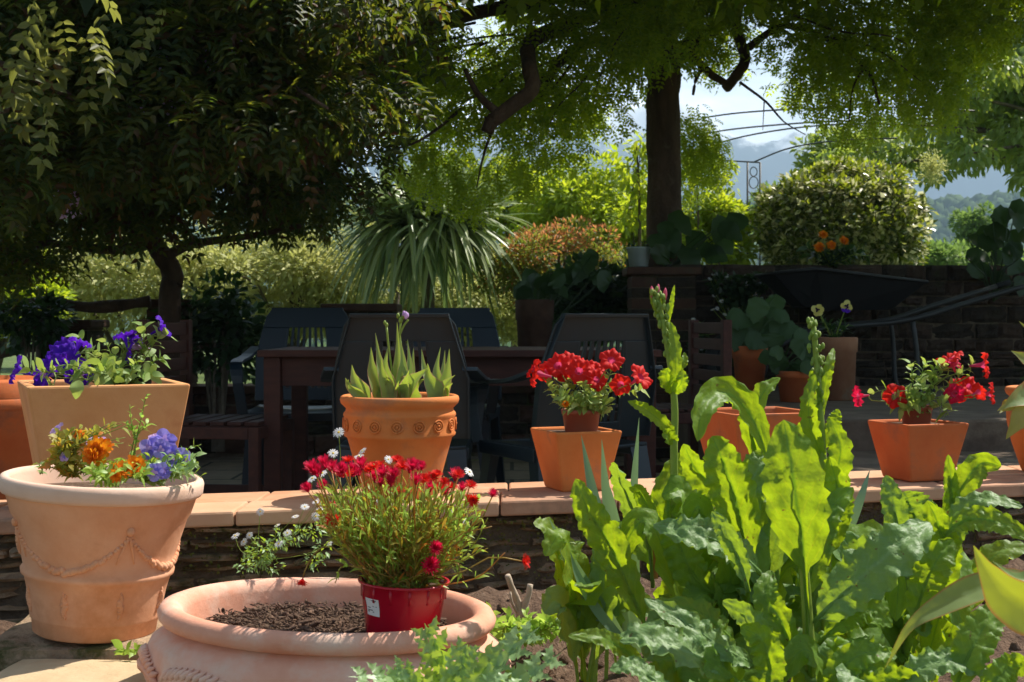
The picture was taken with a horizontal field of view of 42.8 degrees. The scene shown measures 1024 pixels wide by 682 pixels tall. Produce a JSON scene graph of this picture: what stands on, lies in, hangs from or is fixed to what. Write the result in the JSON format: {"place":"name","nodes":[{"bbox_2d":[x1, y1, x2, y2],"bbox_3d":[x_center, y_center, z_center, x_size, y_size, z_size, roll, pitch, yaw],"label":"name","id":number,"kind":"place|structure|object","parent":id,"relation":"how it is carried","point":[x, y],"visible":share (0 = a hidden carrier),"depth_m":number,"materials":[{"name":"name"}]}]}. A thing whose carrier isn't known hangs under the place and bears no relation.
{"place":"outdoors","nodes":[
{"label":"outdoors","id":0,"kind":"place"},
{"bbox_2d":[193,456,669,493],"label":"patio","id":1,"kind":"structure","parent":0,"point":[222,470],"depth_m":7.64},
{"bbox_2d":[0,375,52,499],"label":"round pot","id":2,"kind":"object","parent":1,"relation":"on","point":[15,451],"visible":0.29,"depth_m":3.64,"materials":[{"name":"orange ceramic"}]},
{"bbox_2d":[35,320,109,379],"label":"brick pillar","id":3,"kind":"structure","parent":1,"relation":"on","point":[93,330],"depth_m":8.12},
{"bbox_2d":[0,287,80,374],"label":"ivy bush","id":4,"kind":"object","parent":3,"relation":"attached to","point":[44,321],"visible":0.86,"depth_m":7.83,"materials":[{"name":"green leaf"},{"name":"bark"}]},
{"bbox_2d":[0,343,124,358],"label":"wooden rail","id":5,"kind":"object","parent":3,"relation":"attached to","point":[5,355],"visible":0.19,"depth_m":8.02,"materials":[{"name":"brown wood"}]},
{"bbox_2d":[147,299,197,453],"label":"brick pillar","id":6,"kind":"structure","parent":1,"relation":"on","point":[154,303],"depth_m":8.11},
{"bbox_2d":[2,296,150,312],"bbox_3d":[-2.729,-0.219,8.003,1.038,0.120,0.109,0,1,2],"label":"wooden rail","id":7,"kind":"object","parent":6,"relation":"attached to","point":[111,306],"visible":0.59,"depth_m":7.96,"materials":[{"name":"brown wood"}]},
{"bbox_2d":[145,266,266,451],"bbox_3d":[-1.875,0.107,8.095,0.803,1.152,0.544,0,1,0],"label":"ivy bush","id":8,"kind":"object","parent":1,"relation":"on","point":[229,327],"visible":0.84,"depth_m":8.01,"materials":[{"name":"green plant"}]},
{"bbox_2d":[136,319,294,492],"bbox_3d":[-1.258,0.348,5.606,0.514,0.880,0.544,0,1,6],"label":"wooden chair","id":9,"kind":"object","parent":1,"relation":"on","point":[252,429],"visible":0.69,"depth_m":5.63,"materials":[{"name":"brown wood"}]},
{"bbox_2d":[0,0,476,447],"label":"wisteria","id":10,"kind":"object","parent":1,"relation":"on","point":[142,121],"visible":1,"depth_m":4.85,"materials":[{"name":"green plant"}]},
{"bbox_2d":[230,308,347,484],"bbox_3d":[-1.062,0.300,6.636,0.668,0.945,0.616,0,1,-4],"label":"garden chair","id":11,"kind":"object","parent":1,"relation":"on","point":[279,323],"visible":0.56,"depth_m":6.85,"materials":[{"name":"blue plastic"}]},
{"bbox_2d":[321,313,489,488],"bbox_3d":[-0.403,0.347,4.957,0.636,0.900,0.587,0,1,0],"label":"garden chair","id":12,"kind":"object","parent":1,"relation":"on","point":[435,332],"visible":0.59,"depth_m":4.72,"materials":[{"name":"plastic"}]},
{"bbox_2d":[193,383,623,456],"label":"stone wall","id":13,"kind":"structure","parent":1,"relation":"on","point":[516,403],"depth_m":8.39,"materials":[{"name":"brick"}]},
{"bbox_2d":[320,304,401,405],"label":"brick pillar","id":14,"kind":"structure","parent":13,"relation":"on","point":[370,308],"depth_m":8.32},
{"bbox_2d":[515,299,553,387],"bbox_3d":[0.142,0.014,8.201,0.245,0.547,0.245,0,1,0],"label":"clay pot","id":15,"kind":"object","parent":13,"relation":"on","point":[534,318],"visible":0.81,"depth_m":8.10,"materials":[{"name":"ceramic"}]},
{"bbox_2d":[513,249,611,326],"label":"broad leaved plant","id":16,"kind":"object","parent":15,"relation":"in","point":[533,284],"visible":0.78,"depth_m":8.19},
{"bbox_2d":[406,308,507,482],"bbox_3d":[-0.337,0.299,6.735,0.668,0.945,0.616,0,1,6],"label":"garden chair","id":17,"kind":"object","parent":1,"relation":"on","point":[480,322],"visible":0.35,"depth_m":6.95,"materials":[{"name":"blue plastic"}]},
{"bbox_2d":[257,347,661,493],"bbox_3d":[-0.217,0.408,5.817,1.675,0.753,0.814,0,1,0],"label":"wooden table","id":18,"kind":"object","parent":1,"relation":"on","point":[298,370],"visible":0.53,"depth_m":5.46,"materials":[{"name":"brown wood"}]},
{"bbox_2d":[0,465,1023,619],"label":"garden wall","id":19,"kind":"structure","parent":1,"relation":"on","point":[210,552],"depth_m":3.26,"materials":[{"name":"stone"}]},
{"bbox_2d":[17,378,189,464],"bbox_3d":[-0.999,0.249,3.180,0.363,0.300,0.363,0,1,-24],"label":"tall square pot","id":20,"kind":"object","parent":19,"relation":"on","point":[46,409],"visible":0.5,"depth_m":3.03,"materials":[{"name":"ceramic"}]},
{"bbox_2d":[69,380,83,398],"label":"petunia leaf","id":21,"kind":"object","parent":20,"relation":"on","point":[76,388],"visible":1,"depth_m":2.93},
{"bbox_2d":[9,315,176,385],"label":"petunia plant","id":22,"kind":"object","parent":20,"relation":"on","point":[63,355],"visible":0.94,"depth_m":3.12,"materials":[{"name":"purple plant"}]},
{"bbox_2d":[119,369,151,384],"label":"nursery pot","id":23,"kind":"object","parent":20,"relation":"in","point":[149,381],"visible":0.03,"depth_m":3.16,"materials":[{"name":"plastic"}]},
{"bbox_2d":[231,499,331,576],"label":"daisy clump","id":24,"kind":"object","parent":19,"relation":"attached to","point":[263,559],"visible":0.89,"depth_m":3.02,"materials":[{"name":"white plant"}]},
{"bbox_2d":[340,392,458,499],"bbox_3d":[-0.288,0.267,3.349,0.305,0.259,0.305,0,1,0],"label":"banded pot","id":25,"kind":"object","parent":19,"relation":"on","point":[424,427],"visible":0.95,"depth_m":3.23,"materials":[{"name":"orange ceramic"}]},
{"bbox_2d":[345,366,370,397],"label":"succulent plant","id":26,"kind":"object","parent":25,"relation":"in","point":[357,386],"visible":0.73,"depth_m":3.29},
{"bbox_2d":[367,311,427,397],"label":"aloe plant","id":27,"kind":"object","parent":25,"relation":"on","point":[401,379],"visible":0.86,"depth_m":3.30,"materials":[{"name":"plant"}]},
{"bbox_2d":[421,347,454,397],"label":"succulent plant","id":28,"kind":"object","parent":25,"relation":"on","point":[437,382],"visible":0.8,"depth_m":3.29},
{"bbox_2d":[531,426,621,491],"bbox_3d":[0.170,0.315,3.490,0.190,0.160,0.190,0,1,-20],"label":"square pot","id":29,"kind":"object","parent":19,"relation":"on","point":[559,450],"visible":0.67,"depth_m":3.42,"materials":[{"name":"orange ceramic"}]},
{"bbox_2d":[561,408,599,431],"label":"nursery pot","id":30,"kind":"object","parent":29,"relation":"in","point":[575,421],"visible":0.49,"depth_m":3.45,"materials":[{"name":"brown plastic"}]},
{"bbox_2d":[526,348,652,418],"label":"petunia plant","id":31,"kind":"object","parent":30,"relation":"in","point":[587,375],"visible":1,"depth_m":3.45,"materials":[{"name":"red plant"}]},
{"bbox_2d":[700,406,801,461],"bbox_3d":[0.682,0.293,3.646,0.272,0.200,0.272,0,1,-17],"label":"square pot","id":32,"kind":"object","parent":19,"relation":"on","point":[724,422],"visible":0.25,"depth_m":3.53,"materials":[{"name":"orange ceramic"}]},
{"bbox_2d":[868,419,968,481],"bbox_3d":[1.153,0.310,3.716,0.201,0.163,0.201,0,1,-18],"label":"square pot","id":33,"kind":"object","parent":19,"relation":"on","point":[914,452],"visible":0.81,"depth_m":3.64,"materials":[{"name":"orange ceramic"}]},
{"bbox_2d":[902,405,932,424],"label":"nursery pot","id":34,"kind":"object","parent":33,"relation":"in","point":[913,418],"visible":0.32,"depth_m":3.69,"materials":[{"name":"brown plastic"}]},
{"bbox_2d":[851,351,994,421],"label":"petunia plant","id":35,"kind":"object","parent":34,"relation":"in","point":[903,398],"visible":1,"depth_m":3.69,"materials":[{"name":"red plant"}]},
{"bbox_2d":[1005,385,1023,470],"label":"flower pot","id":36,"kind":"object","parent":19,"relation":"on","point":[1017,439],"visible":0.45,"depth_m":3.87,"materials":[{"name":"orange ceramic"}]},
{"bbox_2d":[997,321,1023,438],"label":"tulip plant","id":37,"kind":"object","parent":36,"relation":"in","point":[1013,402],"visible":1,"depth_m":3.68,"materials":[{"name":"green plant"}]},
{"bbox_2d":[470,313,662,483],"bbox_3d":[0.213,0.347,4.980,0.636,0.900,0.587,0,1,-28],"label":"garden chair","id":38,"kind":"object","parent":1,"relation":"on","point":[570,332],"visible":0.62,"depth_m":4.82,"materials":[{"name":"plastic"}]},
{"bbox_2d":[622,267,701,457],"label":"brick pillar","id":39,"kind":"structure","parent":1,"relation":"on","point":[641,281],"depth_m":8.30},
{"bbox_2d":[626,247,650,266],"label":"grey pot","id":40,"kind":"object","parent":39,"relation":"on","point":[638,256],"visible":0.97,"depth_m":8.43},
{"bbox_2d":[623,241,648,250],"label":"pot herb","id":41,"kind":"object","parent":40,"relation":"in","point":[633,245],"visible":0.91,"depth_m":8.48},
{"bbox_2d":[600,320,731,478],"bbox_3d":[0.741,0.336,6.407,0.514,0.880,0.544,0,1,-10],"label":"wooden chair","id":42,"kind":"object","parent":1,"relation":"on","point":[722,360],"visible":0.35,"depth_m":6.42,"materials":[{"name":"brown wood"}]},
{"bbox_2d":[677,386,1013,461],"bbox_3d":[3.010,0.537,6.919,3.980,0.456,2.900,0,1,0],"label":"ledge","id":43,"kind":"object","parent":1,"relation":"on","point":[986,421],"visible":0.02,"depth_m":5.78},
{"bbox_2d":[686,269,767,374],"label":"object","id":44,"kind":"object","parent":43,"relation":"on","point":[744,292],"visible":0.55,"depth_m":8.20,"materials":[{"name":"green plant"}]},
{"bbox_2d":[732,346,767,390],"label":"clay pot","id":45,"kind":"object","parent":43,"relation":"on","point":[749,369],"visible":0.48,"depth_m":6.83,"materials":[{"name":"ceramic"}]},
{"bbox_2d":[726,294,798,366],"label":"broad leaved plant","id":46,"kind":"object","parent":45,"relation":"in","point":[753,328],"visible":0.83,"depth_m":6.85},
{"bbox_2d":[776,371,808,401],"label":"clay pot","id":47,"kind":"object","parent":43,"relation":"on","point":[791,385],"visible":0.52,"depth_m":6.62,"materials":[{"name":"ceramic"}]},
{"bbox_2d":[758,328,820,374],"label":"broad leaved plant","id":48,"kind":"object","parent":47,"relation":"in","point":[775,358],"visible":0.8,"depth_m":6.58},
{"bbox_2d":[818,337,857,400],"bbox_3d":[1.705,0.144,6.853,0.214,0.328,0.214,0,1,0],"label":"tall clay pot","id":49,"kind":"object","parent":43,"relation":"on","point":[841,387],"visible":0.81,"depth_m":6.76,"materials":[{"name":"ceramic"}]},
{"bbox_2d":[811,300,855,336],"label":"pansy plant","id":50,"kind":"object","parent":49,"relation":"on","point":[818,309],"visible":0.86,"depth_m":6.82,"materials":[{"name":"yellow plant"}]},
{"bbox_2d":[703,267,1023,391],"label":"wheelbarrow","id":51,"kind":"object","parent":43,"relation":"on","point":[827,289],"visible":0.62,"depth_m":7.67,"materials":[{"name":"metal"}]},
{"bbox_2d":[827,451,1018,470],"bbox_3d":[3.060,0.633,4.795,3.880,0.326,1.330,0,1,0],"label":"step","id":52,"kind":"object","parent":1,"relation":"on","point":[865,461],"depth_m":5.16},
{"bbox_2d":[0,558,1023,681],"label":"soil","id":53,"kind":"structure","parent":0,"point":[493,596],"depth_m":2.62,"materials":[{"name":"soil"}]},
{"bbox_2d":[0,659,145,681],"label":"stone slab","id":54,"kind":"structure","parent":53,"relation":"on","point":[25,670],"depth_m":2.27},
{"bbox_2d":[111,639,142,657],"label":"ground plant","id":55,"kind":"object","parent":54,"relation":"on","point":[118,645],"visible":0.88,"depth_m":2.36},
{"bbox_2d":[0,615,162,674],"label":"stone block","id":56,"kind":"structure","parent":53,"relation":"on","point":[20,639],"depth_m":2.40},
{"bbox_2d":[0,464,203,643],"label":"garlanded pot","id":57,"kind":"object","parent":56,"relation":"on","point":[97,566],"visible":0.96,"depth_m":2.39,"materials":[{"name":"pink ceramic"}]},
{"bbox_2d":[38,418,132,482],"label":"pansy plant","id":58,"kind":"object","parent":57,"relation":"on","point":[63,457],"visible":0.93,"depth_m":2.45,"materials":[{"name":"plant"}]},
{"bbox_2d":[79,435,154,487],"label":"marigold plant","id":59,"kind":"object","parent":57,"relation":"on","point":[97,451],"visible":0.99,"depth_m":2.40,"materials":[{"name":"orange plant"}]},
{"bbox_2d":[124,394,156,456],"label":"leafy plant","id":60,"kind":"object","parent":57,"relation":"in","point":[136,436],"visible":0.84,"depth_m":2.50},
{"bbox_2d":[137,428,206,486],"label":"pansy plant","id":61,"kind":"object","parent":57,"relation":"in","point":[173,461],"visible":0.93,"depth_m":2.44,"materials":[{"name":"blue plant"}]},
{"bbox_2d":[137,577,511,681],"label":"bowl planter","id":62,"kind":"object","parent":53,"relation":"on","point":[287,629],"visible":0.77,"depth_m":2.07,"materials":[{"name":"ceramic"}]},
{"bbox_2d":[307,427,472,523],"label":"daisy clump","id":63,"kind":"object","parent":62,"relation":"in","point":[337,433],"visible":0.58,"depth_m":2.43,"materials":[{"name":"white plant"}]},
{"bbox_2d":[358,573,449,632],"bbox_3d":[-0.179,0.440,2.137,0.151,0.101,0.151,3,1,0],"label":"red plastic pot","id":64,"kind":"object","parent":62,"relation":"in","point":[389,609],"visible":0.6,"depth_m":2.08,"materials":[{"name":"plastic"}]},
{"bbox_2d":[296,453,530,588],"bbox_3d":[-0.155,0.291,2.129,0.369,0.225,0.256,0,1,0],"label":"cushion plant","id":65,"kind":"object","parent":64,"relation":"in","point":[392,552],"visible":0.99,"depth_m":2.08,"materials":[{"name":"green plant"}]},
{"bbox_2d":[348,615,565,681],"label":"poppy plant","id":66,"kind":"object","parent":53,"relation":"on","point":[465,666],"visible":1,"depth_m":1.70,"materials":[{"name":"plant"}]},
{"bbox_2d":[505,574,532,618],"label":"pruned shrub","id":67,"kind":"object","parent":53,"relation":"on","point":[518,605],"visible":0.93,"depth_m":2.72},
{"bbox_2d":[486,601,567,647],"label":"ground plant","id":68,"kind":"object","parent":53,"relation":"on","point":[547,625],"visible":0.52,"depth_m":2.46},
{"bbox_2d":[550,421,640,652],"bbox_3d":[0.158,0.361,2.380,0.137,0.441,0.178,0,1,19],"label":"iris plant","id":69,"kind":"object","parent":53,"relation":"on","point":[598,611],"visible":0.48,"depth_m":2.40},
{"bbox_2d":[534,284,688,681],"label":"dock plant","id":70,"kind":"object","parent":53,"relation":"on","point":[565,605],"visible":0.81,"depth_m":2.29,"materials":[{"name":"green plant"}]},
{"bbox_2d":[568,570,896,681],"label":"dock plant","id":71,"kind":"object","parent":53,"relation":"on","point":[699,644],"visible":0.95,"depth_m":1.96,"materials":[{"name":"plant"}]},
{"bbox_2d":[604,317,882,681],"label":"dock plant","id":72,"kind":"object","parent":53,"relation":"on","point":[781,500],"visible":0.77,"depth_m":2.16,"materials":[{"name":"plant"}]},
{"bbox_2d":[851,470,869,524],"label":"iris leaf","id":73,"kind":"object","parent":53,"relation":"on","point":[858,503],"visible":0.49,"depth_m":2.50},
{"bbox_2d":[812,452,1023,681],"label":"dock plant","id":74,"kind":"object","parent":53,"relation":"on","point":[907,561],"visible":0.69,"depth_m":2.11,"materials":[{"name":"plant"}]},
{"bbox_2d":[864,604,1023,681],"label":"dock plant","id":75,"kind":"object","parent":53,"relation":"on","point":[966,655],"visible":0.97,"depth_m":1.81,"materials":[{"name":"plant"}]},
{"bbox_2d":[885,546,1023,667],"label":"broad leaf plant","id":76,"kind":"object","parent":53,"relation":"on","point":[1000,591],"visible":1,"depth_m":1.43,"materials":[{"name":"plant"}]},
{"bbox_2d":[0,351,1023,383],"bbox_3d":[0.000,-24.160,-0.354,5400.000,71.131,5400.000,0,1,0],"label":"terrain","id":77,"kind":"structure","parent":0,"point":[8,365],"depth_m":11.99,"materials":[{"name":"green plant"}]},
{"bbox_2d":[0,250,77,370],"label":"hedge shrub","id":78,"kind":"object","parent":77,"relation":"on","point":[65,291],"visible":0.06,"depth_m":10.21,"materials":[{"name":"green plant"}]},
{"bbox_2d":[41,219,272,367],"bbox_3d":[-3.587,-0.440,11.973,2.802,1.564,1.235,0,1,0],"label":"hedge shrub","id":79,"kind":"object","parent":77,"relation":"on","point":[112,279],"visible":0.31,"depth_m":11.67,"materials":[{"name":"green plant"}]},
{"bbox_2d":[183,216,400,346],"bbox_3d":[-2.009,-0.454,12.025,2.055,1.581,1.313,0,1,0],"label":"hedge shrub","id":80,"kind":"object","parent":77,"relation":"on","point":[302,282],"visible":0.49,"depth_m":11.75,"materials":[{"name":"green plant"}]},
{"bbox_2d":[336,186,400,312],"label":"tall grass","id":81,"kind":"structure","parent":77,"relation":"on","point":[397,292],"depth_m":12.25,"materials":[{"name":"green plant"}]},
{"bbox_2d":[314,131,542,341],"bbox_3d":[-0.703,-0.731,11.169,2.080,2.175,1.512,0,1,0],"label":"spiky plant","id":82,"kind":"object","parent":77,"relation":"on","point":[427,250],"visible":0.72,"depth_m":10.92,"materials":[{"name":"green plant"}]},
{"bbox_2d":[347,237,549,346],"bbox_3d":[-0.569,-0.338,13.158,2.496,1.522,1.397,0,1,0],"label":"hedge shrub","id":83,"kind":"object","parent":77,"relation":"on","point":[510,326],"visible":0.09,"depth_m":12.95,"materials":[{"name":"green plant"}]},
{"bbox_2d":[394,152,503,278],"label":"green bush","id":84,"kind":"object","parent":77,"relation":"on","point":[497,208],"depth_m":13.43,"materials":[{"name":"green plant"}]},
{"bbox_2d":[6,188,1023,347],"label":"wood","id":85,"kind":"object","parent":77,"relation":"on","point":[946,205],"depth_m":535.13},
{"bbox_2d":[483,155,556,346],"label":"yellow bush","id":86,"kind":"object","parent":77,"relation":"on","point":[505,223],"visible":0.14,"depth_m":15.39,"materials":[{"name":"green plant"}]},
{"bbox_2d":[467,213,636,313],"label":"red tipped bush","id":87,"kind":"object","parent":77,"relation":"on","point":[553,244],"visible":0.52,"depth_m":11.02,"materials":[{"name":"green plant"}]},
{"bbox_2d":[504,150,646,262],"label":"yellow bush","id":88,"kind":"object","parent":77,"relation":"on","point":[586,195],"visible":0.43,"depth_m":14.17,"materials":[{"name":"green plant"}]},
{"bbox_2d":[540,248,628,346],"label":"dark bush","id":89,"kind":"object","parent":77,"relation":"on","point":[612,299],"visible":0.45,"depth_m":8.85,"materials":[{"name":"green plant"}]},
{"bbox_2d":[607,130,647,246],"bbox_3d":[1.109,-1.206,11.483,0.543,1.309,0.538,0,1,0],"label":"sapling","id":90,"kind":"object","parent":77,"relation":"on","point":[638,190],"visible":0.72,"depth_m":11.48,"materials":[{"name":"green plant"}]},
{"bbox_2d":[609,192,646,258],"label":"green bush","id":91,"kind":"object","parent":77,"relation":"on","point":[634,238],"visible":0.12,"depth_m":12.20,"materials":[{"name":"green plant"}]},
{"bbox_2d":[357,0,1023,266],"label":"shade tree","id":92,"kind":"object","parent":77,"relation":"on","point":[631,37],"visible":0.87,"depth_m":8.30,"materials":[{"name":"green plant"}]},
{"bbox_2d":[682,160,713,263],"bbox_3d":[1.681,-1.190,12.012,0.374,1.070,0.366,0,1,0],"label":"sapling","id":93,"kind":"object","parent":77,"relation":"on","point":[697,212],"visible":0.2,"depth_m":11.98,"materials":[{"name":"green plant"}]},
{"bbox_2d":[701,138,740,242],"bbox_3d":[1.936,-1.284,12.233,0.433,1.226,0.410,0,1,0],"label":"sapling","id":94,"kind":"object","parent":77,"relation":"on","point":[726,190],"visible":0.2,"depth_m":12.20,"materials":[{"name":"green plant"}]},
{"bbox_2d":[682,190,764,264],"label":"green bush","id":95,"kind":"object","parent":77,"relation":"on","point":[745,245],"visible":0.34,"depth_m":12.09,"materials":[{"name":"green plant"}]},
{"bbox_2d":[745,180,810,263],"bbox_3d":[8.199,-2.151,40.040,2.791,5.534,1.998,0,1,0],"label":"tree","id":96,"kind":"object","parent":77,"relation":"on","point":[751,197],"visible":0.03,"depth_m":39.82,"materials":[{"name":"green plant"}]},
{"bbox_2d":[700,106,974,264],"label":"garden arch","id":97,"kind":"structure","parent":77,"relation":"on","point":[759,181],"depth_m":12.35,"materials":[{"name":"metal"}]},
{"bbox_2d":[789,122,893,200],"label":"green bush","id":98,"kind":"object","parent":77,"relation":"on","point":[804,159],"visible":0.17,"depth_m":16.97,"materials":[{"name":"leaves"},{"name":"bark"}]},
{"bbox_2d":[745,152,938,265],"bbox_3d":[3.039,-1.004,12.175,1.788,1.481,1.627,0,1,0],"label":"round bush","id":99,"kind":"object","parent":77,"relation":"on","point":[821,196],"visible":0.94,"depth_m":11.75,"materials":[{"name":"green plant"}]},
{"bbox_2d":[664,264,1023,385],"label":"stone wall","id":100,"kind":"structure","parent":77,"relation":"on","point":[993,330],"depth_m":8.53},
{"bbox_2d":[646,210,748,265],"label":"broad leaved plant","id":101,"kind":"object","parent":100,"relation":"on","point":[664,243],"visible":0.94,"depth_m":8.56,"materials":[{"name":"plant"}]},
{"bbox_2d":[796,230,873,267],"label":"marigold plant","id":102,"kind":"object","parent":100,"relation":"on","point":[841,256],"visible":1,"depth_m":8.45,"materials":[{"name":"orange plant"}]},
{"bbox_2d":[965,198,1023,301],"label":"broad leaved plant","id":103,"kind":"object","parent":100,"relation":"on","point":[994,236],"visible":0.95,"depth_m":8.33,"materials":[{"name":"plant"}]},
{"bbox_2d":[810,1,1023,197],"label":"leafy tree","id":104,"kind":"object","parent":77,"relation":"on","point":[991,130],"visible":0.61,"depth_m":13.66,"materials":[{"name":"green plant"}]},
{"bbox_2d":[915,147,948,186],"bbox_3d":[4.010,-1.662,12.477,0.311,0.404,0.337,1,1,42],"label":"seed head","id":105,"kind":"object","parent":77,"relation":"on","point":[931,166],"visible":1,"depth_m":12.46},
{"bbox_2d":[910,237,970,265],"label":"bush","id":106,"kind":"object","parent":77,"relation":"on","point":[938,253],"visible":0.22,"depth_m":19.75,"materials":[{"name":"green plant"}]},
{"bbox_2d":[947,200,994,245],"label":"green bush","id":107,"kind":"object","parent":77,"relation":"on","point":[969,222],"visible":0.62,"depth_m":29.74,"materials":[{"name":"green plant"}]},
{"bbox_2d":[938,237,1023,265],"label":"green bush","id":108,"kind":"object","parent":77,"relation":"on","point":[958,242],"visible":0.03,"depth_m":23.70,"materials":[{"name":"green plant"}]},
{"bbox_2d":[220,103,1021,202],"bbox_3d":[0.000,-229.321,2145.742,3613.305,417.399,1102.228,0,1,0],"label":"mountains","id":109,"kind":"structure","parent":0,"point":[773,166],"depth_m":2283.84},
{"bbox_2d":[364,0,1012,152],"label":"sky","id":110,"kind":"structure","parent":0,"point":[739,99],"materials":[{"name":"white"}]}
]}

